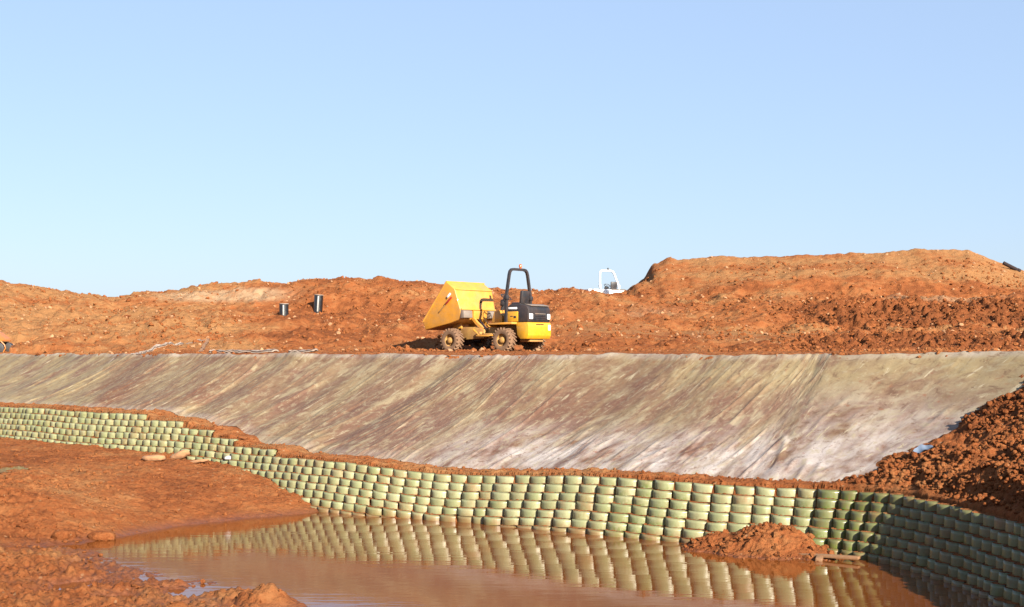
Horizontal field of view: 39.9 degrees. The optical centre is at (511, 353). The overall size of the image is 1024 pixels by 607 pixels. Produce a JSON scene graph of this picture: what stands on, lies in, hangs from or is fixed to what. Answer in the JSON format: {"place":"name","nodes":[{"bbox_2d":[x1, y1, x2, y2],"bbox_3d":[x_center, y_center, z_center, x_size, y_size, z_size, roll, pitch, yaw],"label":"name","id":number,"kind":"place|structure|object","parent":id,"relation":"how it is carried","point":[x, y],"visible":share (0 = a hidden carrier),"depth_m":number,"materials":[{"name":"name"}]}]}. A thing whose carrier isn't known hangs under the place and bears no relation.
{"place":"outdoors","nodes":[
{"label":"outdoors","id":0,"kind":"place"},
{"bbox_2d":[0,438,1019,606],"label":"pit ground","id":1,"kind":"structure","parent":0,"point":[63,570],"depth_m":29.40,"materials":[{"name":"red soil"}]},
{"bbox_2d":[0,465,27,472],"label":"puddle water","id":2,"kind":"structure","parent":1,"relation":"on","point":[3,468],"depth_m":34.04,"materials":[{"name":"brown liquid"}]},
{"bbox_2d":[51,529,76,539],"bbox_3d":[-8.688,3.523,27.373,0.361,0.240,0.500,0,0,38],"label":"boulder","id":3,"kind":"object","parent":1,"relation":"on","point":[60,534],"visible":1,"depth_m":27.22,"materials":[{"name":"stone"}]},
{"bbox_2d":[87,531,115,540],"bbox_3d":[-8.057,3.584,27.683,0.548,0.221,0.380,0,0,-11],"label":"boulder","id":4,"kind":"object","parent":1,"relation":"on","point":[103,535],"visible":0.93,"depth_m":27.53,"materials":[{"name":"stone"}]},
{"bbox_2d":[142,455,165,460],"bbox_3d":[-9.184,2.679,36.125,0.597,0.179,0.373,0,0,-6],"label":"stone slab","id":5,"kind":"object","parent":1,"relation":"on","point":[154,458],"depth_m":35.99,"materials":[{"name":"brown stone"}]},
{"bbox_2d":[170,450,189,458],"bbox_3d":[-8.777,2.682,37.224,0.618,0.220,0.336,-21,-6,16],"label":"stone slab","id":6,"kind":"object","parent":1,"relation":"on","point":[181,454],"depth_m":37.09,"materials":[{"name":"brown stone"}]},
{"bbox_2d":[191,459,208,462],"bbox_3d":[-8.040,2.757,36.078,0.682,0.102,0.251,-10,-5,28],"label":"stone slab","id":7,"kind":"object","parent":1,"relation":"on","point":[200,461],"depth_m":35.94,"materials":[{"name":"brown stone"}]},
{"bbox_2d":[0,406,1023,606],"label":"retaining wall","id":8,"kind":"structure","parent":1,"relation":"on","point":[991,545],"depth_m":28.43,"materials":[{"name":"green fabric"}]},
{"bbox_2d":[0,402,934,491],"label":"berm crumbs","id":9,"kind":"object","parent":8,"relation":"on","point":[510,469],"visible":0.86,"depth_m":31.47,"materials":[{"name":"soil"}]},
{"bbox_2d":[682,521,841,561],"bbox_3d":[4.404,3.494,25.785,4.094,0.726,2.868,0,0,33],"label":"soil heap","id":10,"kind":"object","parent":1,"relation":"on","point":[766,540],"visible":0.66,"depth_m":25.66,"materials":[{"name":"brown soil"}]},
{"bbox_2d":[0,276,1023,354],"bbox_3d":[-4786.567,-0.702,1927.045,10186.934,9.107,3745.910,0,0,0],"label":"hills","id":11,"kind":"structure","parent":0,"point":[275,329],"depth_m":69.30,"materials":[{"name":"red soil"}]},
{"bbox_2d":[279,303,288,315],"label":"upright pipe","id":12,"kind":"object","parent":11,"relation":"on","point":[283,309],"visible":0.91,"depth_m":71.37,"materials":[{"name":"black plastic"}]},
{"bbox_2d":[313,294,323,312],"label":"upright pipe","id":13,"kind":"object","parent":11,"relation":"on","point":[318,303],"visible":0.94,"depth_m":76.21,"materials":[{"name":"black plastic"}]},
{"bbox_2d":[422,264,550,350],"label":"site dumper","id":14,"kind":"object","parent":11,"relation":"on","point":[459,312],"visible":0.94,"depth_m":54.20,"materials":[{"name":"metal"}]},
{"bbox_2d":[11,345,972,358],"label":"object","id":15,"kind":"object","parent":11,"relation":"on","point":[833,353],"visible":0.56,"depth_m":35.36,"materials":[{"name":"soil"}]},
{"bbox_2d":[0,257,1023,354],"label":"hill clods","id":16,"kind":"object","parent":11,"relation":"on","point":[406,348],"visible":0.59,"depth_m":67.34,"materials":[{"name":"soil"}]},
{"bbox_2d":[0,249,1023,353],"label":"pale stones","id":17,"kind":"object","parent":11,"relation":"on","point":[480,349],"visible":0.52,"depth_m":71.11,"materials":[{"name":"beige stone"}]},
{"bbox_2d":[584,268,624,293],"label":"site dumper","id":18,"kind":"object","parent":11,"relation":"on","point":[613,286],"visible":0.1,"depth_m":97.12,"materials":[{"name":"white paint"}]},
{"bbox_2d":[627,248,1023,301],"bbox_3d":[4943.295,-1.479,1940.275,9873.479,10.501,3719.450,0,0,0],"label":"spoil mound","id":19,"kind":"object","parent":11,"relation":"on","point":[838,285],"visible":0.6,"depth_m":84.65,"materials":[{"name":"red soil"}]},
{"bbox_2d":[1002,261,1020,271],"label":"drain pipe","id":20,"kind":"object","parent":19,"relation":"on","point":[1008,265],"visible":1,"depth_m":88.46,"materials":[{"name":"grey plastic"}]},
{"bbox_2d":[766,294,1023,350],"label":"cut clods","id":21,"kind":"object","parent":11,"relation":"on","point":[839,340],"visible":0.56,"depth_m":66.80,"materials":[{"name":"soil"}]},
{"bbox_2d":[0,348,1023,570],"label":"embankment","id":22,"kind":"structure","parent":0,"point":[955,438],"depth_m":28.52,"materials":[{"name":"red soil"}]},
{"bbox_2d":[0,332,13,352],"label":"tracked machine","id":23,"kind":"object","parent":22,"relation":"on","point":[5,346],"visible":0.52,"depth_m":58.07,"materials":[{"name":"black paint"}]},
{"bbox_2d":[99,339,204,370],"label":"fabric strip","id":24,"kind":"object","parent":22,"relation":"on","point":[156,346],"visible":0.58,"depth_m":55.02,"materials":[{"name":"beige fabric"}]},
{"bbox_2d":[199,338,209,351],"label":"fabric strip","id":25,"kind":"object","parent":22,"relation":"on","point":[205,344],"visible":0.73,"depth_m":55.45,"materials":[{"name":"beige fabric"}]},
{"bbox_2d":[209,349,278,352],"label":"fabric strip","id":26,"kind":"object","parent":22,"relation":"on","point":[252,351],"visible":0.84,"depth_m":49.79,"materials":[{"name":"beige fabric"}]},
{"bbox_2d":[288,348,317,352],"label":"fabric strip","id":27,"kind":"object","parent":22,"relation":"on","point":[308,350],"visible":0.89,"depth_m":48.72,"materials":[{"name":"beige fabric"}]},
{"bbox_2d":[0,351,1023,481],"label":"geotextile liner","id":28,"kind":"object","parent":22,"relation":"on","point":[816,417],"visible":0.95,"depth_m":33.70,"materials":[{"name":"grey fabric"}]},
{"bbox_2d":[913,444,932,452],"bbox_3d":[7.835,1.848,27.035,0.420,0.220,0.216,0,0,0],"label":"membrane flap","id":29,"kind":"object","parent":22,"relation":"on","point":[920,448],"visible":1,"depth_m":27.04,"materials":[{"name":"white plastic"}]},
{"bbox_2d":[837,380,1023,514],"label":"soil clods","id":30,"kind":"object","parent":22,"relation":"on","point":[925,469],"visible":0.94,"depth_m":25.22,"materials":[{"name":"brown soil"}]},
{"bbox_2d":[0,0,1023,296],"label":"sky","id":31,"kind":"structure","parent":0,"point":[149,145],"materials":[{"name":"blue"}]},
{"bbox_2d":[46,512,998,606],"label":"pond water","id":32,"kind":"structure","parent":0,"point":[321,559],"depth_m":23.86,"materials":[{"name":"brown liquid"}]},
{"bbox_2d":[798,553,859,561],"bbox_3d":[5.434,3.618,24.952,1.380,0.148,0.367,0,0,34],"label":"timber plank","id":33,"kind":"object","parent":32,"relation":"on","point":[819,557],"visible":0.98,"depth_m":24.84,"materials":[{"name":"brown wood"}]}
]}

